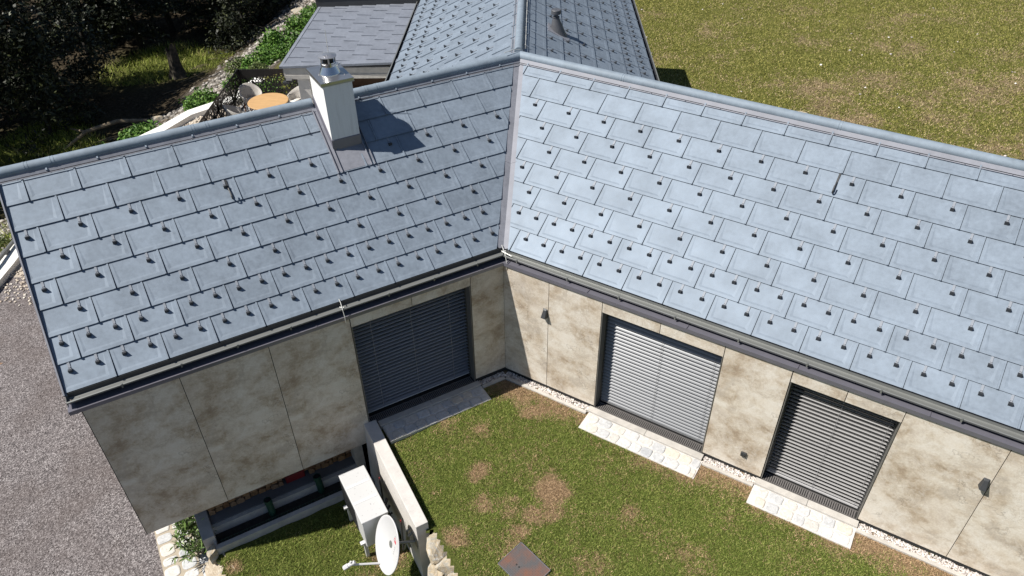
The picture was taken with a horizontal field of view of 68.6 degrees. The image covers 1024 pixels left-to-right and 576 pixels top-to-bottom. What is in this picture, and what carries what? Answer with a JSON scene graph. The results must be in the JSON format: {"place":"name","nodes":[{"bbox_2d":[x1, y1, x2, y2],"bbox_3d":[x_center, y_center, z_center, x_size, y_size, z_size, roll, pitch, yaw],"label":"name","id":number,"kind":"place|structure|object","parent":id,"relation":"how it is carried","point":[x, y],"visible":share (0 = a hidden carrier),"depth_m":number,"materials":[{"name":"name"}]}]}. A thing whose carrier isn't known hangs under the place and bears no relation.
{"place":"outdoors","nodes":[
{"label":"outdoors","id":0,"kind":"place"},
{"bbox_2d":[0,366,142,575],"bbox_3d":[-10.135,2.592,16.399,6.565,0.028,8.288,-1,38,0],"label":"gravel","id":1,"kind":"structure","parent":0,"point":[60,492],"depth_m":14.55,"materials":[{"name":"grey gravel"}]},
{"bbox_2d":[0,277,163,575],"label":"driveway","id":2,"kind":"structure","parent":0,"point":[23,348],"depth_m":14.78,"materials":[{"name":"grey gravel"}]},
{"bbox_2d":[154,523,208,575],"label":"path","id":3,"kind":"structure","parent":0,"point":[165,543],"depth_m":13.42,"materials":[{"name":"stone"}]},
{"bbox_2d":[165,515,216,566],"bbox_3d":[-5.703,4.258,13.433,0.880,0.947,1.447,-13,40,-16],"label":"oleander","id":4,"kind":"object","parent":3,"relation":"on","point":[186,525],"visible":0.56,"depth_m":13.22,"materials":[{"name":"green plant"}]},
{"bbox_2d":[194,510,217,549],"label":"fin wall","id":5,"kind":"structure","parent":3,"relation":"on","point":[207,534],"depth_m":13.01,"materials":[{"name":"concrete"}]},
{"bbox_2d":[204,553,233,575],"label":"bank","id":6,"kind":"structure","parent":0,"point":[210,569],"depth_m":12.97,"materials":[{"name":"beige stone"}]},
{"bbox_2d":[206,544,218,564],"bbox_3d":[-5.125,4.595,12.897,0.188,0.320,0.282,-24,44,-27],"label":"boulder","id":7,"kind":"object","parent":6,"relation":"on","point":[212,554],"visible":0.98,"depth_m":12.80,"materials":[{"name":"stone"}]},
{"bbox_2d":[216,484,421,575],"bbox_3d":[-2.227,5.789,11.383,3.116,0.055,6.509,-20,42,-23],"label":"lawn","id":8,"kind":"structure","parent":0,"point":[299,523],"depth_m":12.97,"materials":[{"name":"green plant"}]},
{"bbox_2d":[207,445,373,554],"bbox_3d":[-4.174,3.474,13.822,2.930,1.340,1.535,-20,42,-23],"label":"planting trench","id":9,"kind":"object","parent":8,"relation":"on","point":[240,517],"visible":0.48,"depth_m":13.53,"materials":[{"name":"concrete"}]},
{"bbox_2d":[209,509,215,515],"bbox_3d":[-5.358,3.874,13.335,0.102,0.126,0.330,-20,42,-23],"label":"firewood log","id":10,"kind":"object","parent":9,"relation":"on","point":[212,512],"visible":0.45,"depth_m":13.22,"materials":[{"name":"brown wood"}]},
{"bbox_2d":[215,506,222,511],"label":"firewood log","id":11,"kind":"object","parent":9,"relation":"on","point":[217,509],"visible":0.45,"depth_m":13.29,"materials":[{"name":"brown wood"}]},
{"bbox_2d":[230,500,236,506],"bbox_3d":[-5.041,3.758,13.480,0.105,0.122,0.330,-20,42,-23],"label":"firewood log","id":12,"kind":"object","parent":9,"relation":"on","point":[233,503],"visible":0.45,"depth_m":13.37,"materials":[{"name":"brown wood"}]},
{"bbox_2d":[235,495,244,503],"bbox_3d":[-4.930,3.709,13.523,0.142,0.144,0.331,-20,42,-23],"label":"firewood log","id":13,"kind":"object","parent":9,"relation":"on","point":[241,499],"visible":0.46,"depth_m":13.41,"materials":[{"name":"brown wood"}]},
{"bbox_2d":[250,490,258,496],"bbox_3d":[-4.727,3.617,13.655,0.140,0.120,0.330,-20,42,-23],"label":"firewood log","id":14,"kind":"object","parent":9,"relation":"on","point":[254,493],"visible":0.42,"depth_m":13.54,"materials":[{"name":"brown wood"}]},
{"bbox_2d":[258,486,265,493],"bbox_3d":[-4.602,3.583,13.706,0.136,0.109,0.330,-20,42,-23],"label":"firewood log","id":15,"kind":"object","parent":9,"relation":"on","point":[262,490],"visible":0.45,"depth_m":13.59,"materials":[{"name":"brown wood"}]},
{"bbox_2d":[263,497,276,517],"bbox_3d":[-4.310,4.012,13.471,0.137,0.638,0.208,-23,43,-26],"label":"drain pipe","id":16,"kind":"object","parent":9,"relation":"in","point":[268,503],"visible":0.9,"depth_m":13.35,"materials":[{"name":"green plastic"}]},
{"bbox_2d":[271,483,278,489],"bbox_3d":[-4.389,3.526,13.769,0.135,0.116,0.330,-20,42,-23],"label":"firewood log","id":17,"kind":"object","parent":9,"relation":"on","point":[274,486],"visible":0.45,"depth_m":13.66,"materials":[{"name":"brown wood"}]},
{"bbox_2d":[220,488,341,541],"bbox_3d":[-3.839,3.970,13.509,2.740,0.140,0.007,-20,42,-23],"label":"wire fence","id":18,"kind":"object","parent":9,"relation":"on","point":[279,516],"visible":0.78,"depth_m":13.36,"materials":[{"name":"metal"}]},
{"bbox_2d":[284,469,304,483],"bbox_3d":[-4.060,3.376,13.899,0.370,0.193,0.358,-20,42,-23],"label":"plastic crate","id":19,"kind":"object","parent":9,"relation":"on","point":[295,476],"visible":0.43,"depth_m":13.77,"materials":[{"name":"red plastic"}]},
{"bbox_2d":[313,473,324,493],"bbox_3d":[-3.541,3.691,13.866,0.137,0.638,0.208,-23,43,-26],"label":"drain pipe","id":20,"kind":"object","parent":9,"relation":"in","point":[318,482],"visible":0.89,"depth_m":13.74,"materials":[{"name":"green plastic"}]},
{"bbox_2d":[320,461,328,467],"bbox_3d":[-3.568,3.223,14.142,0.139,0.114,0.331,-20,42,-22],"label":"firewood log","id":21,"kind":"object","parent":9,"relation":"on","point":[324,465],"visible":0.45,"depth_m":14.03,"materials":[{"name":"brown wood"}]},
{"bbox_2d":[337,454,345,460],"bbox_3d":[-3.292,3.116,14.260,0.140,0.130,0.332,-21,42,-23],"label":"firewood log","id":22,"kind":"object","parent":9,"relation":"on","point":[341,457],"visible":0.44,"depth_m":14.15,"materials":[{"name":"brown wood"}]},
{"bbox_2d":[344,452,351,457],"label":"firewood log","id":23,"kind":"object","parent":9,"relation":"on","point":[349,454],"visible":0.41,"depth_m":14.21,"materials":[{"name":"brown wood"}]},
{"bbox_2d":[339,465,392,556],"bbox_3d":[-2.434,3.857,12.947,0.728,1.143,1.112,-20,42,-23],"label":"heat pump","id":24,"kind":"object","parent":8,"relation":"on","point":[365,507],"visible":0.94,"depth_m":12.53,"materials":[{"name":"white metal"}]},
{"bbox_2d":[364,420,430,575],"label":"retaining wall","id":25,"kind":"structure","parent":8,"relation":"on","point":[405,507],"depth_m":12.58,"materials":[{"name":"concrete"}]},
{"bbox_2d":[342,515,417,574],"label":"satellite dish","id":26,"kind":"object","parent":25,"relation":"attached to","point":[387,543],"visible":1,"depth_m":11.96,"materials":[{"name":"white metal"}]},
{"bbox_2d":[379,477,412,550],"bbox_3d":[-1.988,3.962,12.784,0.153,1.016,1.371,-22,43,-25],"label":"pipe duct","id":27,"kind":"object","parent":25,"relation":"attached to","point":[408,537],"visible":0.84,"depth_m":12.47,"materials":[{"name":"metal"}]},
{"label":"boulder","id":28,"kind":"object","parent":8,"relation":"on","visible":0},
{"bbox_2d":[447,572,457,575],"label":"boulder","id":29,"kind":"object","parent":28,"relation":"on","point":[453,574],"visible":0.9,"depth_m":11.22,"materials":[{"name":"stone"}]},
{"bbox_2d":[428,563,446,575],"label":"boulder","id":30,"kind":"object","parent":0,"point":[432,571],"visible":0.39,"depth_m":11.51,"materials":[{"name":"stone"}]},
{"bbox_2d":[426,533,446,564],"bbox_3d":[-1.160,4.086,11.740,0.345,0.383,0.541,-1,38,0],"label":"boulder","id":31,"kind":"object","parent":30,"relation":"on","point":[435,552],"visible":0.89,"depth_m":11.56,"materials":[{"name":"stone"}]},
{"bbox_2d":[435,556,453,574],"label":"boulder","id":32,"kind":"object","parent":30,"relation":"on","point":[443,566],"visible":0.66,"depth_m":11.37,"materials":[{"name":"stone"}]},
{"bbox_2d":[0,0,1023,363],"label":"terrain","id":33,"kind":"structure","parent":0,"point":[146,100],"depth_m":27.95,"materials":[{"name":"green plant"}]},
{"bbox_2d":[0,234,9,249],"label":"shrub","id":34,"kind":"object","parent":33,"relation":"on","point":[2,239],"visible":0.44,"depth_m":21.47,"materials":[{"name":"green plant"}]},
{"bbox_2d":[0,0,50,116],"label":"tree","id":35,"kind":"object","parent":33,"relation":"on","point":[13,23],"visible":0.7,"depth_m":25.86,"materials":[{"name":"green plant"}]},
{"bbox_2d":[0,0,60,113],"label":"tree","id":36,"kind":"object","parent":33,"relation":"on","point":[26,67],"visible":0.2,"depth_m":28.39,"materials":[{"name":"green plant"}]},
{"bbox_2d":[0,15,107,162],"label":"tree","id":37,"kind":"object","parent":33,"relation":"on","point":[58,113],"visible":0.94,"depth_m":26.73,"materials":[{"name":"green plant"}]},
{"bbox_2d":[0,0,120,106],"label":"tree","id":38,"kind":"object","parent":33,"relation":"on","point":[90,74],"visible":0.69,"depth_m":29.64,"materials":[{"name":"green plant"}]},
{"bbox_2d":[32,0,137,58],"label":"tree","id":39,"kind":"object","parent":33,"relation":"on","point":[107,31],"visible":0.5,"depth_m":33.51,"materials":[{"name":"green plant"}]},
{"bbox_2d":[40,1,133,20],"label":"tree","id":40,"kind":"object","parent":33,"relation":"on","point":[78,6],"visible":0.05,"depth_m":37.47,"materials":[{"name":"green plant"}]},
{"bbox_2d":[64,119,149,149],"bbox_3d":[-14.782,-5.619,27.316,2.920,0.611,1.163,-4,38,-4],"label":"fallen branch","id":41,"kind":"object","parent":33,"relation":"on","point":[95,128],"visible":0.94,"depth_m":27.33,"materials":[{"name":"brown wood"}]},
{"bbox_2d":[0,39,232,252],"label":"clearing grass","id":42,"kind":"structure","parent":33,"relation":"on","point":[109,67],"depth_m":32.25,"materials":[{"name":"green plant"}]},
{"bbox_2d":[0,104,238,305],"bbox_3d":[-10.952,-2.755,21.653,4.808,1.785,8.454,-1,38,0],"label":"gravel","id":43,"kind":"structure","parent":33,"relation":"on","point":[23,282],"depth_m":19.55,"materials":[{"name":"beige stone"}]},
{"bbox_2d":[80,0,180,49],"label":"tree","id":44,"kind":"object","parent":33,"relation":"on","point":[136,26],"visible":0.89,"depth_m":33.80,"materials":[{"name":"green plant"}]},
{"bbox_2d":[0,78,261,287],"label":"garden wall","id":45,"kind":"structure","parent":33,"relation":"on","point":[9,262],"depth_m":23.55,"materials":[{"name":"white concrete"}]},
{"bbox_2d":[0,239,13,259],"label":"handrail","id":46,"kind":"object","parent":45,"relation":"on","point":[5,251],"visible":0.73,"depth_m":20.27,"materials":[{"name":"metal"}]},
{"bbox_2d":[117,119,160,139],"bbox_3d":[-12.092,-4.976,24.590,1.694,1.016,1.821,-26,44,-28],"label":"shrub","id":47,"kind":"object","parent":33,"relation":"on","point":[127,133],"visible":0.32,"depth_m":24.52,"materials":[{"name":"green plant"}]},
{"bbox_2d":[0,0,314,232],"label":"brushwood","id":48,"kind":"object","parent":33,"relation":"on","point":[202,78],"visible":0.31,"depth_m":31.34,"materials":[{"name":"wood"}]},
{"bbox_2d":[151,116,163,123],"bbox_3d":[-12.849,-6.081,27.272,0.492,0.323,0.296,-11,39,-13],"label":"boulder","id":49,"kind":"object","parent":33,"relation":"on","point":[155,118],"visible":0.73,"depth_m":27.15,"materials":[{"name":"stone"}]},
{"bbox_2d":[0,0,315,260],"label":"rubble","id":50,"kind":"object","parent":33,"relation":"on","point":[218,80],"visible":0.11,"depth_m":30.31,"materials":[{"name":"stone"}]},
{"bbox_2d":[129,0,214,32],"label":"tree","id":51,"kind":"object","parent":33,"relation":"on","point":[171,27],"visible":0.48,"depth_m":36.47,"materials":[{"name":"green plant"}]},
{"bbox_2d":[165,43,187,79],"bbox_3d":[-14.309,-9.567,31.750,1.045,1.647,0.982,-24,44,-27],"label":"trunk","id":52,"kind":"object","parent":33,"relation":"on","point":[177,71],"visible":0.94,"depth_m":31.68,"materials":[{"name":"plant"}]},
{"bbox_2d":[177,84,219,110],"bbox_3d":[-10.626,-6.454,25.837,1.638,0.923,1.525,-7,39,-8],"label":"shrub","id":53,"kind":"object","parent":33,"relation":"on","point":[208,95],"visible":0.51,"depth_m":25.75,"materials":[{"name":"green plant"}]},
{"bbox_2d":[184,98,213,110],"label":"shrub","id":54,"kind":"object","parent":33,"relation":"on","point":[198,104],"visible":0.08,"depth_m":25.09,"materials":[{"name":"green plant"}]},
{"bbox_2d":[172,0,288,44],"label":"tree","id":55,"kind":"object","parent":33,"relation":"on","point":[209,11],"visible":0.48,"depth_m":35.64,"materials":[{"name":"green plant"}]},
{"bbox_2d":[203,0,264,57],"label":"tree","id":56,"kind":"object","parent":33,"relation":"on","point":[236,20],"visible":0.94,"depth_m":33.99,"materials":[{"name":"green plant"}]},
{"bbox_2d":[222,52,246,77],"bbox_3d":[-10.399,-8.609,28.966,1.555,0.933,1.632,-14,40,-16],"label":"shrub","id":57,"kind":"object","parent":33,"relation":"on","point":[235,66],"visible":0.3,"depth_m":28.91,"materials":[{"name":"green plant"}]},
{"bbox_2d":[219,74,252,89],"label":"shrub","id":58,"kind":"object","parent":33,"relation":"on","point":[224,83],"visible":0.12,"depth_m":26.18,"materials":[{"name":"green plant"}]},
{"bbox_2d":[242,103,253,112],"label":"terrace","id":59,"kind":"structure","parent":33,"relation":"on","point":[247,109],"depth_m":23.82,"materials":[{"name":"grey stone"}]},
{"bbox_2d":[223,105,241,115],"bbox_3d":[-8.177,-5.082,22.369,0.657,0.862,0.680,-1,38,0],"label":"wicker chair","id":60,"kind":"object","parent":59,"relation":"on","point":[230,110],"visible":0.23,"depth_m":22.35,"materials":[{"name":"grey wicker"}]},
{"bbox_2d":[199,69,297,122],"bbox_3d":[-6.966,-4.662,21.598,3.230,1.175,5.630,-1,38,0],"label":"privacy screen","id":61,"kind":"object","parent":59,"relation":"on","point":[244,74],"visible":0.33,"depth_m":23.46,"materials":[{"name":"grey"}]},
{"bbox_2d":[238,83,261,111],"bbox_3d":[-8.083,-5.872,23.372,0.674,0.862,0.673,-1,38,0],"label":"wicker chair","id":62,"kind":"object","parent":59,"relation":"on","point":[248,92],"visible":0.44,"depth_m":23.40,"materials":[{"name":"white wicker"}]},
{"bbox_2d":[247,93,288,109],"bbox_3d":[-7.330,-5.338,22.799,1.200,0.731,1.200,-1,38,0],"label":"garden table","id":63,"kind":"object","parent":59,"relation":"on","point":[262,101],"visible":0.48,"depth_m":22.59,"materials":[{"name":"brown wood"}]},
{"bbox_2d":[287,86,300,102],"bbox_3d":[-6.608,-5.780,23.231,0.669,0.862,0.677,-1,38,0],"label":"wicker chair","id":64,"kind":"object","parent":59,"relation":"on","point":[293,95],"visible":0.25,"depth_m":23.31,"materials":[{"name":"white wicker"}]},
{"bbox_2d":[279,0,419,103],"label":"annex","id":65,"kind":"object","parent":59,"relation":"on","point":[363,37],"visible":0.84,"depth_m":20.39,"materials":[{"name":"tile"}]},
{"bbox_2d":[237,45,273,68],"bbox_3d":[-9.434,-8.575,28.284,1.820,0.996,1.694,1,38,2],"label":"shrub","id":66,"kind":"object","parent":33,"relation":"on","point":[261,56],"visible":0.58,"depth_m":28.09,"materials":[{"name":"green plant"}]},
{"bbox_2d":[219,0,293,23],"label":"tree","id":67,"kind":"object","parent":33,"relation":"on","point":[275,5],"visible":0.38,"depth_m":37.11,"materials":[{"name":"green plant"}]},
{"bbox_2d":[248,61,269,68],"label":"shrub","id":68,"kind":"object","parent":33,"relation":"on","point":[259,65],"visible":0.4,"depth_m":27.19,"materials":[{"name":"green plant"}]},
{"bbox_2d":[256,77,282,93],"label":"shrub","id":69,"kind":"object","parent":33,"relation":"on","point":[269,86],"visible":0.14,"depth_m":24.69,"materials":[{"name":"green plant"}]},
{"bbox_2d":[255,26,299,51],"bbox_3d":[-9.004,-9.558,29.135,2.094,1.321,1.948,12,40,15],"label":"shrub","id":70,"kind":"object","parent":33,"relation":"on","point":[272,38],"visible":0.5,"depth_m":28.93,"materials":[{"name":"green plant"}]},
{"bbox_2d":[268,40,294,61],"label":"shrub","id":71,"kind":"object","parent":33,"relation":"on","point":[279,52],"visible":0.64,"depth_m":27.81,"materials":[{"name":"green plant"}]},
{"bbox_2d":[291,7,302,14],"bbox_3d":[-9.903,-12.809,34.959,0.710,0.369,0.474,-8,39,-9],"label":"boulder","id":72,"kind":"object","parent":33,"relation":"on","point":[295,10],"visible":0.45,"depth_m":34.79,"materials":[{"name":"stone"}]},
{"bbox_2d":[283,7,313,32],"bbox_3d":[-8.558,-10.894,30.805,1.820,1.116,1.694,17,42,22],"label":"shrub","id":73,"kind":"object","parent":33,"relation":"on","point":[299,22],"visible":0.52,"depth_m":30.59,"materials":[{"name":"green plant"}]},
{"bbox_2d":[299,2,316,15],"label":"shrub","id":74,"kind":"object","parent":33,"relation":"on","point":[313,8],"visible":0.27,"depth_m":32.83,"materials":[{"name":"green plant"}]},
{"bbox_2d":[0,0,1023,575],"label":"house","id":75,"kind":"structure","parent":33,"relation":"on","point":[826,312],"depth_m":11.84,"materials":[{"name":"metal"}]},
{"bbox_2d":[350,286,475,421],"bbox_3d":[-1.714,1.115,13.230,2.130,2.330,0.356,-20,42,-23],"label":"window","id":76,"kind":"structure","parent":75,"relation":"in","point":[409,357],"depth_m":13.33,"materials":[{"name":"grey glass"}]},
{"bbox_2d":[541,308,547,318],"bbox_3d":[0.552,0.452,12.972,0.118,0.181,0.093,21,43,25],"label":"wall lamp","id":77,"kind":"object","parent":75,"relation":"attached to","point":[544,315],"visible":1,"depth_m":12.96,"materials":[{"name":"metal"}]},
{"bbox_2d":[594,312,723,452],"bbox_3d":[2.439,1.533,12.663,2.044,2.288,0.326,21,43,25],"label":"window","id":78,"kind":"structure","parent":75,"relation":"in","point":[662,385],"depth_m":12.74,"materials":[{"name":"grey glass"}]},
{"bbox_2d":[761,382,900,519],"bbox_3d":[4.827,2.418,11.498,1.518,2.288,0.356,21,43,25],"label":"window","id":79,"kind":"structure","parent":75,"relation":"in","point":[835,445],"depth_m":11.60,"materials":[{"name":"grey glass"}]},
{"bbox_2d":[978,477,989,491],"bbox_3d":[6.368,2.657,10.121,0.118,0.181,0.093,21,43,25],"label":"wall lamp","id":80,"kind":"object","parent":75,"relation":"attached to","point":[983,484],"visible":1,"depth_m":10.11,"materials":[{"name":"metal"}]},
{"bbox_2d":[377,370,982,575],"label":"lawn","id":81,"kind":"structure","parent":0,"point":[458,568],"depth_m":11.98,"materials":[{"name":"green plant"}]},
{"bbox_2d":[378,381,480,429],"bbox_3d":[-1.493,2.161,13.845,2.026,0.160,0.124,-20,42,-23],"label":"threshold step","id":82,"kind":"object","parent":81,"relation":"on","point":[425,405],"visible":0.69,"depth_m":13.77,"materials":[{"name":"concrete"}]},
{"bbox_2d":[382,386,490,443],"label":"paving","id":83,"kind":"structure","parent":81,"relation":"on","point":[405,427],"depth_m":13.59,"materials":[{"name":"stone"}]},
{"bbox_2d":[498,542,550,575],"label":"hatch cover","id":84,"kind":"object","parent":81,"relation":"on","point":[520,559],"visible":1,"depth_m":11.22,"materials":[{"name":"metal"}]},
{"bbox_2d":[578,412,701,478],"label":"paving","id":85,"kind":"structure","parent":81,"relation":"on","point":[649,449],"depth_m":12.98,"materials":[{"name":"stone"}]},
{"bbox_2d":[587,406,703,460],"bbox_3d":[2.318,2.582,13.247,2.166,0.160,0.124,21,43,25],"label":"threshold step","id":86,"kind":"object","parent":81,"relation":"on","point":[648,434],"visible":0.77,"depth_m":13.16,"materials":[{"name":"concrete"}]},
{"bbox_2d":[482,376,965,575],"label":"kerb strip","id":87,"kind":"object","parent":81,"relation":"on","point":[858,531],"visible":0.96,"depth_m":12.39,"materials":[{"name":"concrete"}]},
{"bbox_2d":[746,485,855,548],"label":"paving","id":88,"kind":"structure","parent":81,"relation":"on","point":[810,520],"depth_m":11.83,"materials":[{"name":"stone"}]},
{"bbox_2d":[754,477,858,527],"bbox_3d":[4.698,3.475,12.072,1.626,0.160,0.124,21,43,25],"label":"threshold step","id":89,"kind":"object","parent":81,"relation":"on","point":[817,507],"visible":0.77,"depth_m":12.00,"materials":[{"name":"concrete"}]},
{"bbox_2d":[479,371,981,575],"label":"gravel","id":90,"kind":"structure","parent":0,"point":[885,537],"depth_m":12.45,"materials":[{"name":"white gravel"}]},
{"bbox_2d":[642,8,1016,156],"bbox_3d":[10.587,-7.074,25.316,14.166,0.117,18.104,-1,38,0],"label":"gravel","id":91,"kind":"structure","parent":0,"point":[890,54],"depth_m":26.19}
]}

